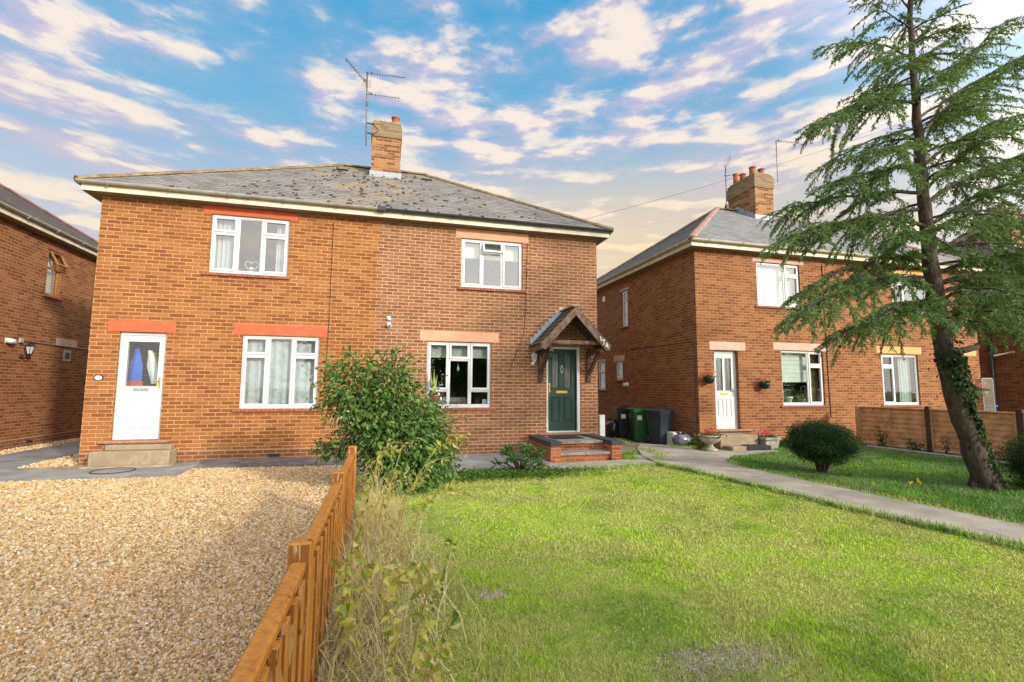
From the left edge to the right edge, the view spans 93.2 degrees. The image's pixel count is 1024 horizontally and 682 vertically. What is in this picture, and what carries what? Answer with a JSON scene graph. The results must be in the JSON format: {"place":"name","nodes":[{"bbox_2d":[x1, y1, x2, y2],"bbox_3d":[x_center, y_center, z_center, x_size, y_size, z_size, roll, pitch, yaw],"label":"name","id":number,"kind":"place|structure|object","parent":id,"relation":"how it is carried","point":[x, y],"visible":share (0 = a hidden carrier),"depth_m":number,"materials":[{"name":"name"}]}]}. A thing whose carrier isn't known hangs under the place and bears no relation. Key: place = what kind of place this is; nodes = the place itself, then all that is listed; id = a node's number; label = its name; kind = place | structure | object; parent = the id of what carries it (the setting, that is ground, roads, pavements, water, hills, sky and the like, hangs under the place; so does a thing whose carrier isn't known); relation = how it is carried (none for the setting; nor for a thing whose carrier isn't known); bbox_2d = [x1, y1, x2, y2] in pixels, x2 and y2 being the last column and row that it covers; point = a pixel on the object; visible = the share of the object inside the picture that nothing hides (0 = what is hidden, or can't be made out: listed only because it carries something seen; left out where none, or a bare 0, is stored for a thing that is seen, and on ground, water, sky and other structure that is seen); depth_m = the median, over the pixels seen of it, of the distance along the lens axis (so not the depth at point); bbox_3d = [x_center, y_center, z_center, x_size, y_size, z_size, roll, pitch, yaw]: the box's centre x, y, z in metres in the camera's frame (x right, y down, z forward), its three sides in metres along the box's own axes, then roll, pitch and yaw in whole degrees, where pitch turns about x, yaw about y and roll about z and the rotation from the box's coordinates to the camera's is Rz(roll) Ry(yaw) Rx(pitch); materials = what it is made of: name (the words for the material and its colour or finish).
{"place":"outdoors","nodes":[
{"label":"outdoors","id":0,"kind":"place"},
{"bbox_2d":[0,437,80,467],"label":"loose stones","id":1,"kind":"object","parent":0,"point":[69,460],"visible":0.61,"depth_m":9.96,"materials":[{"name":"beige gravel"}]},
{"bbox_2d":[0,441,199,481],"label":"side path","id":2,"kind":"structure","parent":0,"point":[10,463],"depth_m":8.56,"materials":[{"name":"grey concrete"}]},
{"bbox_2d":[89,467,135,473],"bbox_3d":[-6.948,2.262,8.439,0.642,0.019,0.642,2,-6,-15],"label":"manhole cover","id":3,"kind":"object","parent":2,"relation":"on","point":[114,470],"visible":1,"depth_m":8.46,"materials":[{"name":"grey metal"}]},
{"bbox_2d":[79,443,176,468],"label":"concrete steps","id":4,"kind":"structure","parent":2,"relation":"on","point":[136,455],"depth_m":8.99,"materials":[{"name":"beige concrete"}]},
{"bbox_2d":[0,465,342,681],"bbox_3d":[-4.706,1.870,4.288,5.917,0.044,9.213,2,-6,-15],"label":"gravel","id":5,"kind":"structure","parent":0,"point":[110,519],"depth_m":3.96,"materials":[{"name":"beige gravel"}]},
{"bbox_2d":[356,452,553,473],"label":"house path","id":6,"kind":"structure","parent":0,"point":[470,461],"depth_m":9.80,"materials":[{"name":"grey concrete"}]},
{"bbox_2d":[0,0,1023,277],"label":"sky","id":7,"kind":"structure","parent":0,"point":[584,109],"materials":[{"name":"blue"}]},
{"bbox_2d":[462,588,815,681],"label":"bare soil","id":8,"kind":"structure","parent":0,"point":[708,660],"depth_m":2.70,"materials":[{"name":"brown soil"}]},
{"bbox_2d":[622,438,665,454],"bbox_3d":[2.558,3.051,15.497,2.800,0.062,9.300,2,-6,-15],"label":"side passage","id":9,"kind":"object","parent":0,"point":[632,444],"visible":0.13,"depth_m":13.02},
{"bbox_2d":[598,415,604,435],"bbox_3d":[2.196,2.220,11.876,0.140,0.810,0.120,2,-6,-15],"label":"leaning board","id":10,"kind":"object","parent":9,"relation":"on","point":[601,425],"visible":0.56,"depth_m":11.84,"materials":[{"name":"white paint"}]},
{"bbox_2d":[605,418,618,437],"bbox_3d":[3.051,2.633,14.589,0.584,0.604,0.519,2,-6,-15],"label":"bin bag","id":11,"kind":"object","parent":9,"relation":"on","point":[611,429],"visible":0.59,"depth_m":14.39,"materials":[{"name":"black plastic"}]},
{"bbox_2d":[612,406,630,437],"bbox_3d":[3.370,2.456,14.627,0.573,0.962,0.749,0,-6,-1],"label":"wheelie bin","id":12,"kind":"object","parent":9,"relation":"on","point":[621,415],"visible":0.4,"depth_m":14.33,"materials":[{"name":"black plastic"}]},
{"bbox_2d":[626,407,650,440],"bbox_3d":[3.654,2.391,13.940,0.573,0.962,0.749,1,-6,-3],"label":"wheelie bin","id":13,"kind":"object","parent":9,"relation":"on","point":[638,424],"visible":0.81,"depth_m":13.65,"materials":[{"name":"green plastic"}]},
{"bbox_2d":[643,408,674,443],"bbox_3d":[4.030,2.334,13.286,0.567,0.952,0.741,3,-6,-27],"label":"wheelie bin","id":14,"kind":"object","parent":9,"relation":"on","point":[659,421],"visible":0.98,"depth_m":13.06,"materials":[{"name":"plastic"}]},
{"bbox_2d":[317,450,1023,681],"bbox_3d":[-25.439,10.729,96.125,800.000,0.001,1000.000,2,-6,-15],"label":"ground","id":15,"kind":"structure","parent":0,"point":[651,658],"depth_m":3.68,"materials":[{"name":"green plant"}]},
{"bbox_2d":[16,457,77,468],"bbox_3d":[-8.633,2.412,9.704,1.050,0.084,2.280,2,-6,-15],"label":"gravel patch","id":16,"kind":"object","parent":15,"relation":"on","point":[73,466],"visible":0.18,"depth_m":8.72,"materials":[{"name":"beige gravel"}]},
{"bbox_2d":[0,183,97,450],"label":"semi detached house","id":17,"kind":"structure","parent":15,"relation":"on","point":[42,389],"depth_m":12.25,"materials":[{"name":"brick"}]},
{"bbox_2d":[5,338,16,343],"bbox_3d":[-11.481,-0.004,11.095,0.178,0.130,0.234,2,-6,-15],"label":"security light","id":18,"kind":"object","parent":17,"relation":"attached to","point":[10,340],"visible":1,"depth_m":11.04,"materials":[{"name":"white paint"}]},
{"bbox_2d":[19,342,34,358],"bbox_3d":[-11.570,0.223,11.589,0.269,0.424,0.184,2,-6,-15],"label":"wall lantern","id":19,"kind":"object","parent":17,"relation":"attached to","point":[30,347],"depth_m":11.55,"materials":[{"name":"black paint"}]},
{"bbox_2d":[45,253,52,293],"bbox_3d":[-12.112,-1.743,12.565,0.005,1.130,0.510,2,-6,-15],"label":"curtain","id":20,"kind":"object","parent":17,"relation":"attached to","point":[49,274],"depth_m":12.72,"materials":[{"name":"white fabric"}]},
{"bbox_2d":[42,250,68,300],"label":"window","id":21,"kind":"structure","parent":17,"relation":"in","point":[53,296],"depth_m":12.77,"materials":[{"name":"wood"}]},
{"bbox_2d":[195,456,346,468],"bbox_3d":[-4.546,2.394,9.419,2.890,0.110,1.090,2,-6,-15],"label":"tarmac strip","id":22,"kind":"object","parent":15,"relation":"on","point":[267,462],"visible":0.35,"depth_m":9.26,"materials":[{"name":"grey asphalt"}]},
{"bbox_2d":[228,446,356,681],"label":"picket fence","id":23,"kind":"object","parent":15,"relation":"on","point":[286,639],"visible":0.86,"depth_m":2.02,"materials":[{"name":"orange wood"}]},
{"bbox_2d":[73,116,613,464],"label":"semi detached house","id":24,"kind":"structure","parent":15,"relation":"on","point":[368,250],"depth_m":10.61,"materials":[{"name":"brick"}]},
{"bbox_2d":[93,375,103,380],"bbox_3d":[-7.909,0.703,9.264,0.165,0.115,0.008,2,-6,-15],"label":"house plaque","id":25,"kind":"object","parent":24,"relation":"attached to","point":[98,377],"visible":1,"depth_m":9.26,"materials":[{"name":"white ceramic"}]},
{"bbox_2d":[116,335,164,437],"bbox_3d":[-7.271,0.883,9.494,0.677,1.981,0.109,2,-6,-15],"label":"door","id":26,"kind":"structure","parent":24,"relation":"in","point":[138,415],"depth_m":9.47,"materials":[{"name":"white plastic"}]},
{"bbox_2d":[127,348,157,385],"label":"hanging coats","id":27,"kind":"object","parent":24,"relation":"hanging from","point":[135,371],"visible":0.83,"depth_m":9.70,"materials":[{"name":"blue fabric"}]},
{"bbox_2d":[214,219,234,268],"bbox_3d":[-6.072,-1.992,10.224,0.340,1.160,0.052,2,-6,-15],"label":"curtain","id":28,"kind":"object","parent":24,"relation":"hanging from","point":[224,252],"visible":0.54,"depth_m":10.22,"materials":[{"name":"white fabric"}]},
{"bbox_2d":[202,214,289,279],"bbox_3d":[-5.525,-1.970,10.187,1.656,1.305,0.150,2,-6,-15],"label":"window","id":29,"kind":"structure","parent":24,"relation":"in","point":[213,271],"depth_m":10.17,"materials":[{"name":"white plastic"}]},
{"bbox_2d":[232,335,320,411],"bbox_3d":[-4.839,0.679,10.114,1.686,1.575,0.150,2,-6,-15],"label":"window","id":30,"kind":"structure","parent":24,"relation":"in","point":[243,407],"depth_m":10.09,"materials":[{"name":"white plastic"}]},
{"bbox_2d":[244,339,314,404],"bbox_3d":[-4.873,0.655,10.255,1.435,1.470,0.034,2,-6,-15],"label":"net curtain","id":31,"kind":"object","parent":24,"relation":"hanging from","point":[279,377],"visible":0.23,"depth_m":10.24,"materials":[{"name":"white fabric"}]},
{"bbox_2d":[275,224,285,271],"bbox_3d":[-4.974,-1.958,10.511,0.250,1.160,0.052,2,-6,-15],"label":"curtain","id":32,"kind":"object","parent":24,"relation":"hanging from","point":[280,253],"visible":0.38,"depth_m":10.49,"materials":[{"name":"white fabric"}]},
{"bbox_2d":[346,59,404,145],"bbox_3d":[-4.058,-6.773,13.873,0.665,2.287,1.890,-5,-8,44],"label":"tv aerial","id":33,"kind":"object","parent":24,"relation":"attached to","point":[367,87],"visible":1,"depth_m":14.02,"materials":[{"name":"metal"}]},
{"bbox_2d":[427,369,441,405],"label":"potted plant","id":34,"kind":"object","parent":24,"relation":"on","point":[435,384],"visible":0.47,"depth_m":10.69,"materials":[{"name":"green plant"}]},
{"bbox_2d":[429,397,466,403],"bbox_3d":[-1.808,1.792,12.153,1.250,0.770,0.850,2,-6,-15],"label":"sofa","id":35,"kind":"object","parent":24,"relation":"in","point":[462,400],"visible":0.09,"depth_m":11.87,"materials":[{"name":"grey fabric"}]},
{"bbox_2d":[431,345,486,358],"bbox_3d":[-1.251,0.220,11.305,1.425,0.361,0.060,2,-6,-15],"label":"window blind","id":36,"kind":"object","parent":24,"relation":"attached to","point":[439,351],"depth_m":11.28,"materials":[{"name":"white fabric"}]},
{"bbox_2d":[423,341,495,410],"bbox_3d":[-1.181,0.801,11.076,1.636,1.560,0.135,2,-6,-15],"label":"window","id":37,"kind":"structure","parent":24,"relation":"in","point":[461,407],"depth_m":11.09,"materials":[{"name":"white plastic"}]},
{"bbox_2d":[465,243,517,261],"bbox_3d":[-0.517,-2.161,11.728,1.435,0.431,0.060,2,-6,-15],"label":"window blind","id":38,"kind":"object","parent":24,"relation":"attached to","point":[472,251],"depth_m":11.71,"materials":[{"name":"white fabric"}]},
{"bbox_2d":[458,238,526,292],"bbox_3d":[-0.452,-1.780,11.485,1.646,1.235,0.195,2,-6,-15],"label":"window","id":39,"kind":"structure","parent":24,"relation":"in","point":[464,286],"depth_m":11.49,"materials":[{"name":"white plastic"}]},
{"bbox_2d":[531,352,537,365],"bbox_3d":[0.519,0.413,11.423,0.162,0.322,0.193,2,-6,-15],"label":"wall lantern","id":40,"kind":"object","parent":24,"relation":"attached to","point":[534,355],"depth_m":11.38,"materials":[{"name":"white glass"}]},
{"bbox_2d":[548,349,576,430],"bbox_3d":[1.217,1.176,11.719,0.727,1.956,0.109,2,-6,-15],"label":"door","id":41,"kind":"structure","parent":24,"relation":"in","point":[561,362],"depth_m":11.72,"materials":[{"name":"green paint"}]},
{"bbox_2d":[331,517,438,650],"bbox_3d":[-0.799,1.444,2.833,0.678,0.755,0.413,-1,-6,13],"label":"tall weed","id":42,"kind":"object","parent":15,"relation":"on","point":[366,574],"visible":0.59,"depth_m":2.86,"materials":[{"name":"plant"}]},
{"bbox_2d":[306,341,469,501],"bbox_3d":[-1.755,1.125,7.161,2.410,2.289,1.776,2,-6,-15],"label":"shrub","id":43,"kind":"object","parent":15,"relation":"on","point":[376,431],"visible":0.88,"depth_m":6.95,"materials":[{"name":"green plant"}]},
{"bbox_2d":[359,438,428,532],"bbox_3d":[-1.172,1.496,4.895,0.726,1.025,0.433,1,-6,-3],"label":"tall weed","id":44,"kind":"object","parent":15,"relation":"on","point":[390,493],"visible":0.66,"depth_m":4.81,"materials":[{"name":"plant"}]},
{"bbox_2d":[315,502,474,681],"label":"dead thatch","id":45,"kind":"object","parent":15,"relation":"on","point":[348,653],"visible":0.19,"depth_m":2.68,"materials":[{"name":"brown plant"}]},
{"bbox_2d":[331,556,462,681],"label":"tall weed","id":46,"kind":"object","parent":15,"relation":"on","point":[444,650],"visible":0.91,"depth_m":2.38,"materials":[{"name":"plant"}]},
{"bbox_2d":[314,469,499,681],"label":"dry grass","id":47,"kind":"structure","parent":15,"relation":"on","point":[374,578],"depth_m":2.97,"materials":[{"name":"beige plant"}]},
{"bbox_2d":[361,452,466,615],"bbox_3d":[-0.739,1.401,3.719,0.735,0.925,1.409,1,-6,-3],"label":"tall weed","id":48,"kind":"object","parent":15,"relation":"on","point":[414,538],"visible":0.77,"depth_m":3.41,"materials":[{"name":"plant"}]},
{"bbox_2d":[358,433,476,576],"bbox_3d":[-0.814,1.350,3.870,1.067,1.197,0.543,-1,-6,11],"label":"tall weed","id":49,"kind":"object","parent":15,"relation":"on","point":[375,514],"visible":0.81,"depth_m":3.94,"materials":[{"name":"plant"}]},
{"bbox_2d":[429,537,466,649],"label":"tall weed","id":50,"kind":"object","parent":15,"relation":"on","point":[455,617],"visible":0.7,"depth_m":3.10,"materials":[{"name":"plant"}]},
{"bbox_2d":[378,465,652,483],"bbox_3d":[0.137,2.240,8.251,5.034,0.136,1.407,2,-6,-15],"label":"ground cover","id":51,"kind":"object","parent":15,"relation":"on","point":[486,474],"visible":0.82,"depth_m":8.16,"materials":[{"name":"green plant"}]},
{"bbox_2d":[491,442,547,471],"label":"shrub","id":52,"kind":"object","parent":15,"relation":"on","point":[527,456],"visible":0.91,"depth_m":8.45,"materials":[{"name":"green plant"}]},
{"bbox_2d":[529,434,622,462],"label":"door steps","id":53,"kind":"structure","parent":15,"relation":"on","point":[591,447],"depth_m":10.18,"materials":[{"name":"brick"}]},
{"bbox_2d":[548,436,583,438],"bbox_3d":[1.230,2.203,11.062,0.700,0.016,0.480,2,-6,-15],"label":"door mat","id":54,"kind":"object","parent":53,"relation":"on","point":[565,437],"depth_m":10.99,"materials":[{"name":"black rubber"}]},
{"bbox_2d":[546,455,654,471],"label":"front slabs","id":55,"kind":"structure","parent":15,"relation":"on","point":[609,462],"depth_m":9.56,"materials":[{"name":"concrete"}]},
{"bbox_2d":[686,438,699,445],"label":"bed plant","id":56,"kind":"object","parent":15,"relation":"on","point":[692,442],"visible":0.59,"depth_m":12.38,"materials":[{"name":"green plant"}]},
{"bbox_2d":[691,440,706,449],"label":"bed plant","id":57,"kind":"object","parent":15,"relation":"on","point":[700,447],"visible":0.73,"depth_m":11.74,"materials":[{"name":"green plant"}]},
{"bbox_2d":[704,433,757,450],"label":"concrete steps","id":58,"kind":"structure","parent":15,"relation":"on","point":[732,441],"depth_m":11.94,"materials":[{"name":"beige concrete"}]},
{"bbox_2d":[741,444,770,450],"bbox_3d":[5.925,2.587,11.806,0.660,0.108,0.305,2,-6,-15],"label":"door mat","id":59,"kind":"object","parent":15,"relation":"on","point":[758,447],"depth_m":11.69,"materials":[{"name":"black rubber"}]},
{"bbox_2d":[754,428,782,448],"bbox_3d":[6.418,2.430,12.226,0.682,0.568,0.742,-2,-6,20],"label":"stone planter","id":60,"kind":"object","parent":15,"relation":"on","point":[771,440],"visible":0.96,"depth_m":12.04,"materials":[{"name":"beige stone"}]},
{"bbox_2d":[597,166,984,445],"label":"semi detached house","id":61,"kind":"structure","parent":15,"relation":"on","point":[679,310],"depth_m":13.81,"materials":[{"name":"brick"}]},
{"bbox_2d":[598,362,606,390],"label":"window","id":62,"kind":"structure","parent":61,"relation":"in","point":[600,363],"depth_m":18.47,"materials":[{"name":"white plastic"}]},
{"bbox_2d":[614,362,623,380],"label":"window","id":63,"kind":"structure","parent":61,"relation":"in","point":[618,378],"depth_m":16.93,"materials":[{"name":"white plastic"}]},
{"bbox_2d":[620,291,628,328],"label":"window","id":64,"kind":"structure","parent":61,"relation":"in","point":[624,300],"depth_m":16.76,"materials":[{"name":"white plastic"}]},
{"bbox_2d":[703,365,715,383],"bbox_3d":[5.110,0.865,12.523,0.376,0.486,0.340,4,-7,-36],"label":"hanging basket","id":65,"kind":"object","parent":61,"relation":"attached to","point":[709,379],"visible":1,"depth_m":12.46,"materials":[{"name":"metal"}]},
{"bbox_2d":[714,353,735,427],"bbox_3d":[5.663,1.307,12.911,0.607,1.966,0.109,2,-6,-15],"label":"door","id":66,"kind":"structure","parent":61,"relation":"in","point":[723,362],"depth_m":12.92,"materials":[{"name":"white plastic"}]},
{"bbox_2d":[724,156,731,208],"bbox_3d":[8.120,-5.967,18.195,0.422,2.092,0.200,2,-6,-15],"label":"tv aerial","id":67,"kind":"object","parent":61,"relation":"attached to","point":[726,205],"visible":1,"depth_m":18.17,"materials":[{"name":"metal"}]},
{"bbox_2d":[759,371,770,388],"bbox_3d":[6.747,1.050,12.991,0.321,0.486,0.328,-4,-7,35],"label":"hanging basket","id":68,"kind":"object","parent":61,"relation":"attached to","point":[763,384],"visible":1,"depth_m":12.87,"materials":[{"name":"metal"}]},
{"bbox_2d":[756,265,793,303],"bbox_3d":[7.404,-1.556,13.762,1.380,1.191,0.060,2,-6,-15],"label":"window blind","id":69,"kind":"object","parent":61,"relation":"attached to","point":[774,272],"depth_m":13.73,"materials":[{"name":"white fabric"}]},
{"bbox_2d":[755,262,798,309],"bbox_3d":[7.454,-1.534,13.571,1.656,1.290,0.155,2,-6,-15],"label":"window","id":70,"kind":"structure","parent":61,"relation":"in","point":[785,276],"depth_m":13.65,"materials":[{"name":"white plastic"}]},
{"bbox_2d":[775,139,797,184],"bbox_3d":[10.255,-6.614,18.094,1.246,1.820,0.200,2,-6,-15],"label":"tv aerial","id":71,"kind":"object","parent":61,"relation":"attached to","point":[776,158],"visible":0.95,"depth_m":18.00,"materials":[{"name":"metal"}]},
{"bbox_2d":[783,389,792,402],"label":"potted plant","id":72,"kind":"object","parent":61,"relation":"on","point":[787,398],"visible":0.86,"depth_m":13.40,"materials":[{"name":"green plant"}]},
{"bbox_2d":[781,353,806,381],"bbox_3d":[7.894,0.729,13.672,1.020,0.871,0.060,2,-6,-15],"label":"window blind","id":73,"kind":"object","parent":61,"relation":"attached to","point":[792,367],"depth_m":13.66,"materials":[{"name":"white fabric"}]},
{"bbox_2d":[797,394,808,401],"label":"potted plant","id":74,"kind":"object","parent":61,"relation":"on","point":[801,398],"visible":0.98,"depth_m":13.54,"materials":[{"name":"green plant"}]},
{"bbox_2d":[781,350,829,407],"bbox_3d":[8.087,1.061,13.489,1.616,1.575,0.155,2,-6,-15],"label":"window","id":75,"kind":"structure","parent":61,"relation":"in","point":[807,357],"depth_m":13.57,"materials":[{"name":"white plastic"}]},
{"bbox_2d":[809,354,818,401],"bbox_3d":[8.579,1.062,13.801,0.270,1.460,0.052,2,-6,-15],"label":"curtain","id":76,"kind":"object","parent":61,"relation":"hanging from","point":[814,384],"visible":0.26,"depth_m":13.79,"materials":[{"name":"fabric"}]},
{"bbox_2d":[881,354,924,406],"bbox_3d":[11.525,1.181,14.386,1.626,1.550,0.155,2,-6,-15],"label":"window","id":77,"kind":"structure","parent":61,"relation":"in","point":[886,366],"depth_m":14.36,"materials":[{"name":"white plastic"}]},
{"bbox_2d":[897,357,911,401],"bbox_3d":[11.877,1.175,14.662,0.450,1.440,0.052,2,-6,-15],"label":"curtain","id":78,"kind":"object","parent":61,"relation":"hanging from","point":[904,382],"visible":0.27,"depth_m":14.66,"materials":[{"name":"white fabric"}]},
{"bbox_2d":[891,274,924,314],"bbox_3d":[12.130,-1.388,14.792,1.646,1.290,0.155,2,-6,-15],"label":"window","id":79,"kind":"structure","parent":61,"relation":"in","point":[902,297],"depth_m":14.74,"materials":[{"name":"white plastic"}]},
{"bbox_2d":[972,382,993,395],"bbox_3d":[14.459,1.452,14.872,0.514,0.458,0.552,-2,-6,27],"label":"hanging basket","id":80,"kind":"object","parent":61,"relation":"attached to","point":[981,391],"visible":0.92,"depth_m":14.80,"materials":[{"name":"wicker"}]},
{"bbox_2d":[980,378,995,410],"bbox_3d":[14.804,1.952,15.040,0.498,1.608,0.030,2,-6,-15],"label":"trellis","id":81,"kind":"object","parent":61,"relation":"attached to","point":[989,395],"visible":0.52,"depth_m":15.06,"materials":[{"name":"wood"}]},
{"bbox_2d":[563,436,1023,549],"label":"edge grass","id":82,"kind":"structure","parent":15,"relation":"on","point":[629,454],"depth_m":6.59,"materials":[{"name":"green plant"}]},
{"bbox_2d":[779,418,868,473],"bbox_3d":[5.554,1.873,8.742,1.368,1.084,1.374,2,-6,-15],"label":"clipped bush","id":83,"kind":"object","parent":15,"relation":"on","point":[829,444],"visible":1,"depth_m":8.45,"materials":[{"name":"green plant"}]},
{"bbox_2d":[729,444,1023,523],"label":"neighbour grass","id":84,"kind":"structure","parent":15,"relation":"on","point":[885,470],"depth_m":8.23,"materials":[{"name":"green plant"}]},
{"bbox_2d":[872,422,890,446],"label":"bed plant","id":85,"kind":"object","parent":15,"relation":"on","point":[881,440],"visible":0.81,"depth_m":12.18,"materials":[{"name":"green plant"}]},
{"bbox_2d":[756,0,1023,491],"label":"cedar tree","id":86,"kind":"object","parent":15,"relation":"on","point":[945,326],"visible":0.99,"depth_m":7.11,"materials":[{"name":"green plant"}]},
{"bbox_2d":[928,340,1005,484],"bbox_3d":[6.858,1.121,7.306,1.181,2.236,0.500,2,-6,-15],"label":"ivy","id":87,"kind":"object","parent":86,"relation":"attached to","point":[960,361],"visible":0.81,"depth_m":7.15,"materials":[{"name":"green plant"}]},
{"bbox_2d":[903,439,930,452],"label":"bed plant","id":88,"kind":"object","parent":15,"relation":"on","point":[914,446],"visible":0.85,"depth_m":11.40,"materials":[{"name":"green plant"}]},
{"bbox_2d":[867,445,1010,463],"bbox_3d":[9.525,2.597,10.889,0.080,0.150,3.200,2,-6,-15],"label":"bed edging","id":89,"kind":"object","parent":15,"relation":"on","point":[922,452],"visible":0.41,"depth_m":11.12,"materials":[{"name":"stone"}]},
{"bbox_2d":[855,406,1023,461],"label":"panel fence","id":90,"kind":"object","parent":15,"relation":"on","point":[927,424],"visible":0.68,"depth_m":11.40,"materials":[{"name":"brown wood"}]},
{"bbox_2d":[938,437,952,454],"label":"bed plant","id":91,"kind":"object","parent":15,"relation":"on","point":[946,448],"visible":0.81,"depth_m":10.79,"materials":[{"name":"green plant"}]},
{"bbox_2d":[941,204,1023,411],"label":"brick house","id":92,"kind":"structure","parent":15,"relation":"on","point":[1003,369],"depth_m":16.97,"materials":[{"name":"orange brick"}]},
{"bbox_2d":[994,430,1023,485],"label":"clipped bush","id":93,"kind":"object","parent":15,"relation":"on","point":[1016,459],"visible":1,"depth_m":7.40,"materials":[{"name":"green plant"}]},
{"bbox_2d":[1002,435,1023,455],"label":"bed plant","id":94,"kind":"object","parent":15,"relation":"on","point":[1009,442],"visible":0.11,"depth_m":9.62,"materials":[{"name":"green plant"}]},
{"bbox_2d":[667,431,684,444],"bbox_3d":[4.383,2.607,12.957,0.400,0.354,0.300,2,-6,-15],"label":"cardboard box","id":95,"kind":"object","parent":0,"point":[671,434],"visible":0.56,"depth_m":12.88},
{"bbox_2d":[587,77,1021,218],"bbox_3d":[15.744,-9.591,21.179,29.024,12.069,0.011,2,-6,-15],"label":"overhead cable","id":96,"kind":"object","parent":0,"point":[748,173],"visible":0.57,"depth_m":19.10,"materials":[{"name":"black rubber"}]},
{"bbox_2d":[637,443,1023,545],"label":"garden path","id":97,"kind":"structure","parent":0,"point":[707,461],"depth_m":6.91,"materials":[{"name":"concrete"}]},
{"bbox_2d":[672,431,691,445],"bbox_3d":[4.447,2.538,12.653,0.540,0.373,0.436,2,-6,-15],"label":"bin bag","id":98,"kind":"object","parent":97,"relation":"on","point":[682,438],"visible":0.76,"depth_m":12.49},
{"bbox_2d":[693,425,726,451],"bbox_3d":[4.706,2.310,11.567,0.668,0.609,0.724,-5,-7,41],"label":"stone urn","id":99,"kind":"object","parent":97,"relation":"on","point":[710,439],"visible":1,"depth_m":11.45,"materials":[{"name":"beige stone"}]},
{"bbox_2d":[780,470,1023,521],"bbox_3d":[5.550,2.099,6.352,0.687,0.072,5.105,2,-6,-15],"label":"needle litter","id":100,"kind":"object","parent":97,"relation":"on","point":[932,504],"visible":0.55,"depth_m":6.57,"materials":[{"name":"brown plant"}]}
]}

